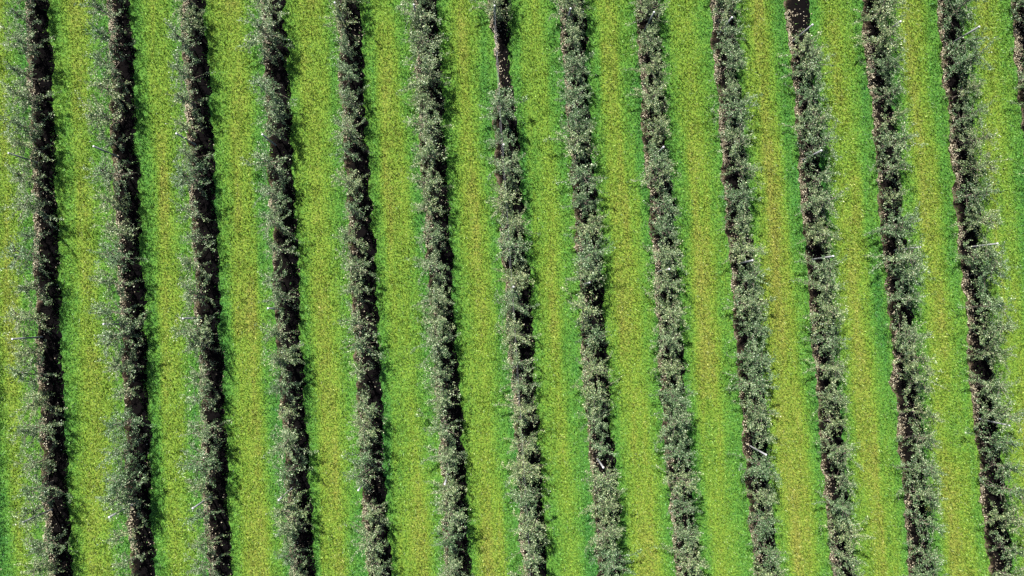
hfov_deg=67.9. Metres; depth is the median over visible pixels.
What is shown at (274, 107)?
fruit tree
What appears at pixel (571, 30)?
fruit tree
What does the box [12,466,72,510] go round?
fruit tree
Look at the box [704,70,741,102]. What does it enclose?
fruit tree
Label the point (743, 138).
fruit tree
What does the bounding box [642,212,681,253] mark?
fruit tree
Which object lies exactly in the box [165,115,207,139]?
fruit tree
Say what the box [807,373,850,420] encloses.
fruit tree
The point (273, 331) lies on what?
fruit tree
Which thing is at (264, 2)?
fruit tree
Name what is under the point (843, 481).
fruit tree
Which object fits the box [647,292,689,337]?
fruit tree
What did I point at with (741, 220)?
fruit tree
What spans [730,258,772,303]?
fruit tree
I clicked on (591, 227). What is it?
fruit tree
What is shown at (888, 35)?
fruit tree
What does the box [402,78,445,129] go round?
fruit tree
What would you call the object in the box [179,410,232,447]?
fruit tree
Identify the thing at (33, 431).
fruit tree
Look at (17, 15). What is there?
fruit tree
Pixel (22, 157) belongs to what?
trellis post
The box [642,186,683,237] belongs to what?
fruit tree
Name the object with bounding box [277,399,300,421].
fruit tree
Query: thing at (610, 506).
fruit tree
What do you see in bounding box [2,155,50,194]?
fruit tree
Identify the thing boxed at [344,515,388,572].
fruit tree
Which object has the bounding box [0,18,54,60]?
fruit tree
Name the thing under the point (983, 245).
trellis post
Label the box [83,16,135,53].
fruit tree
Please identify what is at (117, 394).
fruit tree
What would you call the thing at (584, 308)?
fruit tree
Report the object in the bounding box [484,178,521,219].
fruit tree
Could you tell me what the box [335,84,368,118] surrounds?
fruit tree
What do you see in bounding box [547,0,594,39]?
fruit tree
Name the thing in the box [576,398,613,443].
fruit tree
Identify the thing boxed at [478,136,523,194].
fruit tree
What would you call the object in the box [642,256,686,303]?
fruit tree
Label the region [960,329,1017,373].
fruit tree
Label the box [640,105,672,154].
fruit tree
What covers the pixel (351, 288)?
fruit tree
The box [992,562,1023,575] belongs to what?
fruit tree
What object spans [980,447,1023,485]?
fruit tree
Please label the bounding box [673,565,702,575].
fruit tree
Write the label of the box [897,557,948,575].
fruit tree
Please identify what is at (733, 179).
soil strip
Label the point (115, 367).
fruit tree
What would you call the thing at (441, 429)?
fruit tree
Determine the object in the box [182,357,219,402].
fruit tree
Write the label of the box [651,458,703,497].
fruit tree
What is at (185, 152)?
fruit tree
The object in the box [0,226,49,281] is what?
fruit tree
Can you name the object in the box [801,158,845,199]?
fruit tree
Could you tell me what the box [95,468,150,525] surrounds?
fruit tree
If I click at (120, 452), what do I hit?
fruit tree
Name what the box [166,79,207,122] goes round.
fruit tree
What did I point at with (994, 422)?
trellis post
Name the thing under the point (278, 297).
fruit tree
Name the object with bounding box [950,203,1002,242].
fruit tree
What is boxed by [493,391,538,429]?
fruit tree
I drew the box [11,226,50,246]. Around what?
fruit tree
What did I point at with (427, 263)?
fruit tree
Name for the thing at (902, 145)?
fruit tree
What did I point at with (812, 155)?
trellis post
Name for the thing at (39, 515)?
trellis post
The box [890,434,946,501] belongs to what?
fruit tree
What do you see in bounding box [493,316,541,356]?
fruit tree
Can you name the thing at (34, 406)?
fruit tree
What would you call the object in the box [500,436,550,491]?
fruit tree
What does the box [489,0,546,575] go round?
soil strip
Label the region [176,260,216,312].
fruit tree
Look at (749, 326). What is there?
fruit tree
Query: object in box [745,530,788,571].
fruit tree
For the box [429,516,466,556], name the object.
fruit tree
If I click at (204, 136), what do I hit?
soil strip
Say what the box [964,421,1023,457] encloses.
fruit tree
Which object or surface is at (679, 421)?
fruit tree
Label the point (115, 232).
fruit tree
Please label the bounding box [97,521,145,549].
fruit tree
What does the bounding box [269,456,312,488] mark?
fruit tree
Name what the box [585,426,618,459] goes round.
fruit tree
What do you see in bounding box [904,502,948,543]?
fruit tree
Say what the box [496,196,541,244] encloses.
fruit tree
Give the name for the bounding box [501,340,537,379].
fruit tree
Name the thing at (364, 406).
fruit tree
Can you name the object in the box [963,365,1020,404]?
fruit tree
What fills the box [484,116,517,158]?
fruit tree
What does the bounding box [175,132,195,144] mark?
trellis post
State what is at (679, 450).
fruit tree
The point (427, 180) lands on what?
fruit tree
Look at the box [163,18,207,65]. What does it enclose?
fruit tree
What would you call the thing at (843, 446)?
fruit tree
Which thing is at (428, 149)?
fruit tree
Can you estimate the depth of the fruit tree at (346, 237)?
37.69 m
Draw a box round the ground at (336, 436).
[0,0,1023,575]
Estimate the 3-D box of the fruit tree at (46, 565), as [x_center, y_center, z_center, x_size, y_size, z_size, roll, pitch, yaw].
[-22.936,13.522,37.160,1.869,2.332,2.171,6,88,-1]
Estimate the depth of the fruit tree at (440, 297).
37.75 m
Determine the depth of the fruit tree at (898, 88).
38.88 m
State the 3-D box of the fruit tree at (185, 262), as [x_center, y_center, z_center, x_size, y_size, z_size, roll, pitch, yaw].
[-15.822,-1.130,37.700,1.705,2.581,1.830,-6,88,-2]
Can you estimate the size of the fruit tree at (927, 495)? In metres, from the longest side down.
3.220 x 3.006 x 2.582 m
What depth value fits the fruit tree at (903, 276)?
38.25 m
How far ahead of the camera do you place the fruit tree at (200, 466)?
36.92 m
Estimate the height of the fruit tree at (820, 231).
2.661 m
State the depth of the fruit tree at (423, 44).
37.87 m
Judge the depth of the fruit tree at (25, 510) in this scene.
36.65 m
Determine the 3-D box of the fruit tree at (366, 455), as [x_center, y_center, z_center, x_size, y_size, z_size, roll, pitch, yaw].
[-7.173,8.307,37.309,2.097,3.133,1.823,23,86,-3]
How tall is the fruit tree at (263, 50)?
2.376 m
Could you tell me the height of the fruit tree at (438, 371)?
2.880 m
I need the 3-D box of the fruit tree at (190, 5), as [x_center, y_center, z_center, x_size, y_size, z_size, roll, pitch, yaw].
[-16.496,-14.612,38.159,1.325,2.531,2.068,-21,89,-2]
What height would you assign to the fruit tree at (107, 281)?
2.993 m
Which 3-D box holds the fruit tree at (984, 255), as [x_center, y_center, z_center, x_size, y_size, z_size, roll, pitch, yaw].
[23.943,-1.750,38.437,2.478,2.993,3.372,-2,88,0]
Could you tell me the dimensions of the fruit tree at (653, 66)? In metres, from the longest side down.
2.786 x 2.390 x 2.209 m
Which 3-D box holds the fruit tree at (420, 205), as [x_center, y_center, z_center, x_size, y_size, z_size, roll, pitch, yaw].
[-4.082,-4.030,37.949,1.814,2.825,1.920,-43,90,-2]
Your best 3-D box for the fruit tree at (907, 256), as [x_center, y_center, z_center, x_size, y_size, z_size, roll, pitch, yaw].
[19.626,-1.370,38.263,2.483,3.105,2.767,41,88,0]
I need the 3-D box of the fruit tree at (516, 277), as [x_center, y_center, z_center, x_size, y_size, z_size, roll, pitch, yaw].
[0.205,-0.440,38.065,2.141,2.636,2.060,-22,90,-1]
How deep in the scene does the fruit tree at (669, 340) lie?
37.91 m
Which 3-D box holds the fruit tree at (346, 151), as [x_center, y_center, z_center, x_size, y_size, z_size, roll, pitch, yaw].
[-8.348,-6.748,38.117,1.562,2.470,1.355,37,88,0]
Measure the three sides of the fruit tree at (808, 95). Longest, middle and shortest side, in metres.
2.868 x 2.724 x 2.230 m
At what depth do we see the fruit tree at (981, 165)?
38.74 m
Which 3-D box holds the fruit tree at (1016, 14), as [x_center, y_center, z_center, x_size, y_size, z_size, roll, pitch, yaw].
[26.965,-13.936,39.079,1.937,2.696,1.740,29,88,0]
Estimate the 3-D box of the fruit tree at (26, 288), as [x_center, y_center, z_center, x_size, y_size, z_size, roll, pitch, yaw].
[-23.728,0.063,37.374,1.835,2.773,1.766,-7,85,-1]
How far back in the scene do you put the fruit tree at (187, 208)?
37.49 m
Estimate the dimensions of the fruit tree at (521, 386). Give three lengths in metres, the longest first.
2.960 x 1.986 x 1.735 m
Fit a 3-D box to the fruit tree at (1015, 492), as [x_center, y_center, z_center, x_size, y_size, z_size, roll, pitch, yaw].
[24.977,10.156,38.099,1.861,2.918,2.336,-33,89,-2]
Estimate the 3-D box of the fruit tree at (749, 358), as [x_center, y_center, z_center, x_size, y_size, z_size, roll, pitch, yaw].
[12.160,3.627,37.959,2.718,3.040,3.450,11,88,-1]
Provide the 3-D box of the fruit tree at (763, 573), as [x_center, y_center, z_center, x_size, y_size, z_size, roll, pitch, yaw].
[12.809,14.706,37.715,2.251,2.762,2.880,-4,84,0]
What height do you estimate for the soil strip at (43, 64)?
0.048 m
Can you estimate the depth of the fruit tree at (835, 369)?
38.19 m
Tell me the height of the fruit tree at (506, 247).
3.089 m
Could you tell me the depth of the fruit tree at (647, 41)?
38.31 m
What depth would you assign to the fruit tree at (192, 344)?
37.43 m
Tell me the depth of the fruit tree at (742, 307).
37.83 m
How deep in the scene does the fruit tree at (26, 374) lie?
37.19 m
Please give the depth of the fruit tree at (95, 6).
37.86 m
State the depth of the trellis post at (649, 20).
38.47 m
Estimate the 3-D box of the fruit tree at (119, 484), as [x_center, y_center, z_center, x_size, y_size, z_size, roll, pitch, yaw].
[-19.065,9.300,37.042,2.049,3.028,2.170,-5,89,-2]
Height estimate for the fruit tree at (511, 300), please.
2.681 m
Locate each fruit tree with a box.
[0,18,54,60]
[0,79,60,129]
[0,103,54,143]
[0,186,63,230]
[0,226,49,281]
[1,291,52,343]
[2,59,49,86]
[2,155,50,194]
[3,0,41,37]
[3,0,43,23]
[3,124,53,170]
[4,337,46,369]
[5,348,59,392]
[6,414,63,456]
[9,271,52,305]
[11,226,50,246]
[11,387,66,423]
[11,441,58,478]
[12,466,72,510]
[12,486,63,539]
[14,541,69,575]
[21,517,75,575]
[73,0,126,35]
[75,90,122,141]
[80,153,133,202]
[82,44,129,94]
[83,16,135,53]
[83,67,137,110]
[86,236,149,274]
[87,292,142,329]
[88,264,142,301]
[89,179,131,213]
[91,130,129,155]
[92,205,138,247]
[93,308,150,362]
[94,339,142,382]
[95,431,146,478]
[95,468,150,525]
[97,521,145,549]
[99,403,156,446]
[99,460,145,497]
[108,377,139,401]
[109,542,149,575]
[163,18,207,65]
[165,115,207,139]
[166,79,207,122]
[167,51,215,96]
[168,193,210,228]
[169,151,212,199]
[169,306,218,357]
[171,2,206,36]
[173,0,203,16]
[174,438,224,488]
[175,140,215,171]
[175,246,209,283]
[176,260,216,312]
[177,329,220,360]
[178,221,215,253]
[178,499,223,528]
[179,382,217,416]
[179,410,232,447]
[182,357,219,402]
[183,465,219,503]
[183,549,227,575]
[186,524,225,557]
[234,0,293,62]
[240,141,292,184]
[243,0,287,28]
[247,70,297,112]
[251,87,292,125]
[251,167,291,218]
[254,197,301,243]
[254,304,297,349]
[255,43,280,65]
[257,262,289,295]
[257,282,299,312]
[258,115,289,141]
[260,342,305,382]
[262,420,317,467]
[263,230,297,266]
[264,363,302,405]
[265,478,308,529]
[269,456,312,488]
[272,497,313,550]
[273,532,311,571]
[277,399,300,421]
[286,558,308,575]
[318,2,361,39]
[327,26,358,59]
[327,57,360,95]
[328,0,368,18]
[328,104,371,154]
[328,138,361,164]
[329,164,369,200]
[331,215,370,259]
[333,299,375,338]
[334,247,379,283]
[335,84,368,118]
[337,269,372,306]
[339,449,385,494]
[340,193,369,219]
[340,326,388,361]
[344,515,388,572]
[345,433,385,476]
[346,402,385,453]
[348,358,375,386]
[352,388,386,425]
[355,497,393,528]
[365,557,392,575]
[394,0,434,27]
[396,40,451,100]
[398,0,449,54]
[400,23,453,62]
[401,99,454,144]
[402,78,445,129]
[404,240,449,292]
[406,161,454,197]
[409,123,448,171]
[409,188,447,231]
[410,280,454,316]
[410,316,460,373]
[411,215,450,250]
[415,304,454,339]
[416,407,464,444]
[417,350,455,387]
[421,435,467,477]
[422,381,460,421]
[424,469,466,512]
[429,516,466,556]
[430,482,472,536]
[437,547,472,575]
[469,0,512,27]
[477,86,527,137]
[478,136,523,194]
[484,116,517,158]
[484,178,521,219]
[491,261,534,300]
[493,217,531,270]
[493,284,538,326]
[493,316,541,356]
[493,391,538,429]
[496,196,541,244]
[498,368,541,401]
[500,427,544,459]
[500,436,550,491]
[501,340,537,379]
[502,457,550,523]
[505,526,548,575]
[507,558,531,575]
[511,492,553,546]
[544,117,598,162]
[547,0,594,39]
[550,14,584,52]
[553,47,596,90]
[554,74,593,128]
[554,156,607,202]
[559,104,592,136]
[559,187,603,218]
[560,282,603,331]
[564,231,615,276]
[565,249,606,288]
[569,208,609,245]
[571,366,621,418]
[574,319,611,350]
[575,338,620,392]
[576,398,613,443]
[578,485,621,524]
[581,458,623,514]
[584,540,641,575]
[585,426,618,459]
[585,508,625,556]
[621,43,671,88]
[624,0,671,27]
[625,73,670,119]
[627,154,681,194]
[630,0,671,13]
[630,22,663,58]
[637,140,673,179]
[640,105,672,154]
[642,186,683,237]
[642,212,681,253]
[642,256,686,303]
[643,237,687,275]
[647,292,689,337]
[649,321,690,361]
[649,335,688,394]
[649,371,697,426]
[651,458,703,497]
[652,534,710,575]
[653,397,694,446]
[653,420,697,469]
[666,480,702,530]
[668,515,704,558]
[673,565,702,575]
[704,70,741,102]
[709,37,749,82]
[709,86,763,135]
[710,0,747,31]
[711,18,751,58]
[714,0,725,11]
[714,112,755,162]
[717,202,754,235]
[718,180,763,223]
[719,149,763,189]
[720,225,767,268]
[720,350,781,409]
[722,306,772,351]
[723,285,776,323]
[724,327,775,389]
[727,435,784,492]
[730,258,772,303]
[731,386,780,442]
[741,470,781,520]
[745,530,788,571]
[746,415,777,449]
[746,509,782,545]
[748,553,788,575]
[776,28,830,67]
[778,98,840,142]
[780,40,836,89]
[781,65,832,122]
[788,263,846,313]
[794,112,843,170]
[794,248,847,284]
[795,182,849,229]
[796,211,842,254]
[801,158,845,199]
[801,319,852,360]
[802,294,851,336]
[802,346,848,386]
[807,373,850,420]
[811,486,861,528]
[814,426,863,471]
[815,403,850,436]
[819,460,858,498]
[819,513,875,557]
[827,537,868,575]
[827,560,865,575]
[849,0,911,29]
[849,11,906,56]
[858,44,909,80]
[862,201,922,243]
[864,227,930,279]
[866,119,928,170]
[869,73,908,111]
[873,148,913,186]
[877,102,914,130]
[878,185,909,207]
[880,255,935,301]
[884,281,927,316]
[886,311,933,360]
[887,333,936,373]
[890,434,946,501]
[894,457,947,520]
[895,359,945,405]
[895,417,942,454]
[896,394,948,435]
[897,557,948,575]
[902,528,946,575]
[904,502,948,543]
[937,0,986,34]
[940,23,992,68]
[940,36,998,88]
[943,114,1001,160]
[945,72,984,101]
[949,92,993,132]
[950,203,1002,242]
[950,240,1023,301]
[952,227,1006,286]
[953,145,1012,190]
[954,174,1005,216]
[957,287,1018,327]
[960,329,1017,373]
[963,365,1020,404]
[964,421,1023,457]
[967,310,1019,350]
[973,393,1023,433]
[977,497,1023,541]
[978,461,1023,514]
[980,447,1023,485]
[988,528,1023,567]
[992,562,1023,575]
[1010,2,1023,27]
[1011,0,1023,10]
[1012,69,1023,91]
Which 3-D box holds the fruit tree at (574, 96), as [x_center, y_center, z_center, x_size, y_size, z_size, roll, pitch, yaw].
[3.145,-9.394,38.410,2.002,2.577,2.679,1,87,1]
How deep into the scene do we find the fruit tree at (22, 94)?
37.56 m
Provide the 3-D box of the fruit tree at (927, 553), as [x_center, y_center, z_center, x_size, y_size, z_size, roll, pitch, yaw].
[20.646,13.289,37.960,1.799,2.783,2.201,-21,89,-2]
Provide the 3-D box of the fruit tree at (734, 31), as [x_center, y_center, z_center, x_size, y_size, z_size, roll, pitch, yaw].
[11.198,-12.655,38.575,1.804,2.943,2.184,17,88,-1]
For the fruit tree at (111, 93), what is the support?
on the soil strip at (126, 125)
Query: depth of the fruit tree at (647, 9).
38.50 m
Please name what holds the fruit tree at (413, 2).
on the soil strip at (455, 411)
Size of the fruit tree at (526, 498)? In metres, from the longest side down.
3.370 x 2.959 x 2.538 m
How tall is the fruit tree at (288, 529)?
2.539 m
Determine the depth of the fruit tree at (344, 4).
38.85 m
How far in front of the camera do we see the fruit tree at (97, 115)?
37.43 m
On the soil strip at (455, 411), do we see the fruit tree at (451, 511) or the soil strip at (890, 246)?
the fruit tree at (451, 511)
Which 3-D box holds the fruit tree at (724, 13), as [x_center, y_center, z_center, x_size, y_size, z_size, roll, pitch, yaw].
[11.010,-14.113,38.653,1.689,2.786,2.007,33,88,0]
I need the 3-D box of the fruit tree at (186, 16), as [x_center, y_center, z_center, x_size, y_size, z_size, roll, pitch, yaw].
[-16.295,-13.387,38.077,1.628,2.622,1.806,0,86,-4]
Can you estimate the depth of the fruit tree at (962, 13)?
38.91 m
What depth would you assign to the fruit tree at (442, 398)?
37.34 m
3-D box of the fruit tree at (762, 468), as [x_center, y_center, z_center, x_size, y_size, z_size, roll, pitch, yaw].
[12.428,8.888,37.879,2.529,2.858,3.293,-38,89,-1]
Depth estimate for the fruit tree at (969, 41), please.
38.47 m
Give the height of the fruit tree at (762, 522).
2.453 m
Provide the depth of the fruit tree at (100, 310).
37.22 m
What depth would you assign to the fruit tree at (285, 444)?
37.35 m
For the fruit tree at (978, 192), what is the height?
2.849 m
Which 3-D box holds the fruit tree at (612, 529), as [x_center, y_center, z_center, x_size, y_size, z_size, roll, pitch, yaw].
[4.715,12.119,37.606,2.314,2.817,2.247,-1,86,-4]
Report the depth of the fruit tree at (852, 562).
37.85 m
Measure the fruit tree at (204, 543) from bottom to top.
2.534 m
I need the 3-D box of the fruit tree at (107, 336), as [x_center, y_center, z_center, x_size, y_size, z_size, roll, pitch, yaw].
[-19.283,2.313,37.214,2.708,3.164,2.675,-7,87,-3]
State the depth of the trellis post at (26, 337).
37.37 m
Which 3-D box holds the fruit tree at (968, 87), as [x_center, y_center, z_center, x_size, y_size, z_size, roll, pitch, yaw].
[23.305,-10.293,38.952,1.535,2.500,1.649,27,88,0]
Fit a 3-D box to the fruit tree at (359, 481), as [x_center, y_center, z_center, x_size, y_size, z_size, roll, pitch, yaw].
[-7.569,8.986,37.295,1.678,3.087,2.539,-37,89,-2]
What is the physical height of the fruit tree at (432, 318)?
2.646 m
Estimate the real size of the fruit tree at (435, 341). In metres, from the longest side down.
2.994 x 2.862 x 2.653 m
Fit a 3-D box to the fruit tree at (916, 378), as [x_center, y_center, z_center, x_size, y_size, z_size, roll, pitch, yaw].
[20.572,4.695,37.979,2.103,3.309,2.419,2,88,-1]
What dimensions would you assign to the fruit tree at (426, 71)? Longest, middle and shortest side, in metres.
3.258 x 2.788 x 2.679 m
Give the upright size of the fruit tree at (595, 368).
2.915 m
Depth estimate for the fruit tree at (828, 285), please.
38.06 m
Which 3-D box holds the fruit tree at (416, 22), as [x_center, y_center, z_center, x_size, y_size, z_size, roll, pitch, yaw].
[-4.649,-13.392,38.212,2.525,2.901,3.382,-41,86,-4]
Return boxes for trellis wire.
[493,11,530,575]
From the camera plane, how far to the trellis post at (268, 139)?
37.97 m
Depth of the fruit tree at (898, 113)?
38.75 m
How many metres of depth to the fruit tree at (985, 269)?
38.15 m
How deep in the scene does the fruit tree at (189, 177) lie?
37.54 m
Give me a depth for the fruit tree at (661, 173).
38.12 m
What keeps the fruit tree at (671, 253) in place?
on the soil strip at (641, 26)
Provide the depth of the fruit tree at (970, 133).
38.71 m
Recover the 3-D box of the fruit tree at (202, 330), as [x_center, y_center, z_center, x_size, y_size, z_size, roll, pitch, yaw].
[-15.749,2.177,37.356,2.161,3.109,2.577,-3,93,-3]
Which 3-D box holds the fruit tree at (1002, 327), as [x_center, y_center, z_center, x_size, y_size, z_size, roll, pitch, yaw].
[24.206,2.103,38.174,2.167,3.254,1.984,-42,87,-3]
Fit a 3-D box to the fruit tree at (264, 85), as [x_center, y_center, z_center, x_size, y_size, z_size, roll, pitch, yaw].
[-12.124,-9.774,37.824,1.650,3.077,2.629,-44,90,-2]
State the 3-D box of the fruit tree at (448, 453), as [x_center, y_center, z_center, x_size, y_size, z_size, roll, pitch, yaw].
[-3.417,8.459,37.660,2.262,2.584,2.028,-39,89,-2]
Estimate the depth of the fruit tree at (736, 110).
38.15 m
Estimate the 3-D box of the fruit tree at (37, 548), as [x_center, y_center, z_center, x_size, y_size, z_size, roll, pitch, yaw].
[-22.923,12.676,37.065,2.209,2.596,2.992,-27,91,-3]
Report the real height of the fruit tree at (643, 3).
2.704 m
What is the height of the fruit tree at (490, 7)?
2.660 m
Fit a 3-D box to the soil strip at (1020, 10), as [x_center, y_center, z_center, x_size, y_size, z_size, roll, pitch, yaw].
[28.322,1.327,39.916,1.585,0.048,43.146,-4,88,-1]
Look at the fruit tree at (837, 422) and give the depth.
38.43 m
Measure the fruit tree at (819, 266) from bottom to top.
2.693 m
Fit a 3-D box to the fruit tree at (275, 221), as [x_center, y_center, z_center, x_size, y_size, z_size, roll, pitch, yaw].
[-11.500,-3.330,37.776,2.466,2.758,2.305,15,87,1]
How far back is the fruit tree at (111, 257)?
37.37 m
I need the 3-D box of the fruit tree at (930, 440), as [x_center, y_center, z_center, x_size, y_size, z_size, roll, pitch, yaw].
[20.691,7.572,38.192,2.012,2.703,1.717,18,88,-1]
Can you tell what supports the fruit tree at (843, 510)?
on the soil strip at (796, 7)
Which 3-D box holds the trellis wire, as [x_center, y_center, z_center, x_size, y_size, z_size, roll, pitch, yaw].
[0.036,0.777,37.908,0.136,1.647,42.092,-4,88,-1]
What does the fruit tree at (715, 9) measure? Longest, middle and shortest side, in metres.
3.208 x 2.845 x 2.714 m
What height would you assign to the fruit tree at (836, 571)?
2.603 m
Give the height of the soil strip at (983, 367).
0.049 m
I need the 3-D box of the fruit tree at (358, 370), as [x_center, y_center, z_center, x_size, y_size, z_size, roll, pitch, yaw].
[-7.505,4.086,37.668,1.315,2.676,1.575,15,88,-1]
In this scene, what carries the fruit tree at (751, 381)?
on the soil strip at (733, 179)
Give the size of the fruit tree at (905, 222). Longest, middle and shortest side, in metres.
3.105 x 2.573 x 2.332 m
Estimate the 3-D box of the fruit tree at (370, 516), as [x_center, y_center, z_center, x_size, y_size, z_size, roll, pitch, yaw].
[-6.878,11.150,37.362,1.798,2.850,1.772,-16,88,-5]
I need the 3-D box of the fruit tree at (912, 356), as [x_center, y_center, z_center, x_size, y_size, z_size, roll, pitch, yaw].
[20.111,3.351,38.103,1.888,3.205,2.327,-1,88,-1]
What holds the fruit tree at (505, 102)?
on the soil strip at (526, 352)
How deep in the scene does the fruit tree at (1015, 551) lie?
38.31 m
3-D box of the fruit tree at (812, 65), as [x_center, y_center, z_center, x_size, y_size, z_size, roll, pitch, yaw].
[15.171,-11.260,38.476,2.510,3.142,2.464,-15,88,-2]
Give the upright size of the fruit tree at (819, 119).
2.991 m
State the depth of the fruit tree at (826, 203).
38.15 m
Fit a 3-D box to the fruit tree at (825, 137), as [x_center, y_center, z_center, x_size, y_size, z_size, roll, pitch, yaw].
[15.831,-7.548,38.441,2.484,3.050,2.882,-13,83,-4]
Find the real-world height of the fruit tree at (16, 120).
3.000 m
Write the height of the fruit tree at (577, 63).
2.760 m
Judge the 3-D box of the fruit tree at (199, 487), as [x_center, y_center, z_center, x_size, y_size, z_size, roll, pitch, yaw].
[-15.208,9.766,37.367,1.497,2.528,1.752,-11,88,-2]
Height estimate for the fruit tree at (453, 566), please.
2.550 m
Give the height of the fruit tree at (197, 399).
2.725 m
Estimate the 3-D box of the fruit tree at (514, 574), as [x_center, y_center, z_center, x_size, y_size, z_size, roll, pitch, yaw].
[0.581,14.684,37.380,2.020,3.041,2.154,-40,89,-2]
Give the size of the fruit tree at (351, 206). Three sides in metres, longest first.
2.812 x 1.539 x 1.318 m
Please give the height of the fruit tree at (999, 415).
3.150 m
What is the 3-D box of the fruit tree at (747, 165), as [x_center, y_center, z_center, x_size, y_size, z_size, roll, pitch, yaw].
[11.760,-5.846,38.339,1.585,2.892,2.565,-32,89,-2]
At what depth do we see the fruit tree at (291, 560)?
37.14 m
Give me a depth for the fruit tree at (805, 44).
38.46 m
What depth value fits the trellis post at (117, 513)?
36.72 m
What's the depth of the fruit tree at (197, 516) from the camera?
37.21 m
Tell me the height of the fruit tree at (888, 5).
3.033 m
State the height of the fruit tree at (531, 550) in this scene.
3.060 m
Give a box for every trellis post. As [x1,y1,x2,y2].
[7,152,37,162]
[11,336,42,339]
[24,509,52,521]
[92,145,118,156]
[108,504,132,517]
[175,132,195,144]
[261,134,276,145]
[644,11,654,30]
[749,445,766,455]
[792,24,813,41]
[802,149,821,160]
[812,255,833,259]
[950,26,979,43]
[968,243,998,247]
[978,418,1010,426]
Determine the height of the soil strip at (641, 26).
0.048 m
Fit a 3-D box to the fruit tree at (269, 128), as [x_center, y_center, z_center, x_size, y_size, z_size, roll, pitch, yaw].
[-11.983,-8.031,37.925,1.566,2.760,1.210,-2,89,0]
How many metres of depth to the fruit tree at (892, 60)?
38.58 m
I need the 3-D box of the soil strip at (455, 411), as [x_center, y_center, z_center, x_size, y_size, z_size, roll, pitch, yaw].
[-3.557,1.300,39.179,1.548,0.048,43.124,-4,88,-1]
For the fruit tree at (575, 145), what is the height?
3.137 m
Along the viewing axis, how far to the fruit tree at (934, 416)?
38.23 m
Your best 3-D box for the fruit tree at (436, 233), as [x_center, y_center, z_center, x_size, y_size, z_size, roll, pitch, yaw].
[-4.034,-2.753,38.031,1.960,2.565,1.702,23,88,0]
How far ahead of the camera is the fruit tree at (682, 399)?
37.51 m
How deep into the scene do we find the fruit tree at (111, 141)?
37.70 m
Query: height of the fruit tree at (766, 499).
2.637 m
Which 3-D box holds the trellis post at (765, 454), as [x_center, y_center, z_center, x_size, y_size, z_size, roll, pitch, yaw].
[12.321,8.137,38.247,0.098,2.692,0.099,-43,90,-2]
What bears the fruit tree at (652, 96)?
on the soil strip at (641, 26)
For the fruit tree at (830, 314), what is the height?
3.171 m
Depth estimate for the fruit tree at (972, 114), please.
38.94 m
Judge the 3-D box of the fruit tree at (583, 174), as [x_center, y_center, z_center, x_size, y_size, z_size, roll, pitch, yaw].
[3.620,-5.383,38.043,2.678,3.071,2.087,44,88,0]
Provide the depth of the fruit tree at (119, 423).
37.16 m
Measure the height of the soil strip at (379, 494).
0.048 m
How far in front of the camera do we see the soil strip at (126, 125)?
38.86 m
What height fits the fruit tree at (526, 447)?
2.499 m
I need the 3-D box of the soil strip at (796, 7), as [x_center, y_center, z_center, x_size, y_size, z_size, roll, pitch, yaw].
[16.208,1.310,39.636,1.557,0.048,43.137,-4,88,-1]
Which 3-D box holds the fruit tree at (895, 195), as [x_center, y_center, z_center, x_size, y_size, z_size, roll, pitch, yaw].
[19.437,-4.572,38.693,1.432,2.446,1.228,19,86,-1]
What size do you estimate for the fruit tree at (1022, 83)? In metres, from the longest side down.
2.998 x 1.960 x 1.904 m
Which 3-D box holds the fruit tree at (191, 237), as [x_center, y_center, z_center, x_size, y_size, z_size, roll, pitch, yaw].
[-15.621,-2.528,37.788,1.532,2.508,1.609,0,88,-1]
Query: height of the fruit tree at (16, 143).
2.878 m
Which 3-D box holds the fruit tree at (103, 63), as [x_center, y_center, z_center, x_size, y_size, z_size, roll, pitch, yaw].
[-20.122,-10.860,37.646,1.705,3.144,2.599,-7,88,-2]
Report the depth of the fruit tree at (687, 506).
37.71 m
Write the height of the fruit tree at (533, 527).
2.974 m
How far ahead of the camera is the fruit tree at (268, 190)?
37.79 m
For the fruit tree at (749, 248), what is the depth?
37.92 m
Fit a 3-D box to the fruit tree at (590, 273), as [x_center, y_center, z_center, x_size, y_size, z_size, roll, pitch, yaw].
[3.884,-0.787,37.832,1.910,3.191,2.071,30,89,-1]
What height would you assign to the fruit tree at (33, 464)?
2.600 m
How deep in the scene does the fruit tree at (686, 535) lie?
37.74 m
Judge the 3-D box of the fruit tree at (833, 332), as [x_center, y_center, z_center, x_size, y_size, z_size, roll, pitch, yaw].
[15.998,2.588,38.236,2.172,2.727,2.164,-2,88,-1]
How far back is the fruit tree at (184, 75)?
37.49 m
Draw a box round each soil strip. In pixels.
[25,0,72,575]
[106,0,155,575]
[181,0,232,575]
[261,0,315,575]
[334,0,391,575]
[414,0,471,575]
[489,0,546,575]
[559,0,622,575]
[636,0,701,575]
[709,0,775,575]
[783,0,855,575]
[861,0,934,575]
[937,0,1012,575]
[1011,0,1023,154]
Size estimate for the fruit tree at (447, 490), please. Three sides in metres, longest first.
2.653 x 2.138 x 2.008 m
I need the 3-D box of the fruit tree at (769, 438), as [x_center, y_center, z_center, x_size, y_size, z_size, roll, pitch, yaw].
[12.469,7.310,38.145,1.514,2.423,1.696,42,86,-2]
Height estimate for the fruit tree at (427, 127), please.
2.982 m
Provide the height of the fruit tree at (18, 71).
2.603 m
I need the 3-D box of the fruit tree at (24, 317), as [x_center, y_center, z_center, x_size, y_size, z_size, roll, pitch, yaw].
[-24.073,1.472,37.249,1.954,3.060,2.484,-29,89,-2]
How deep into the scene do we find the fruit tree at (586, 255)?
37.83 m

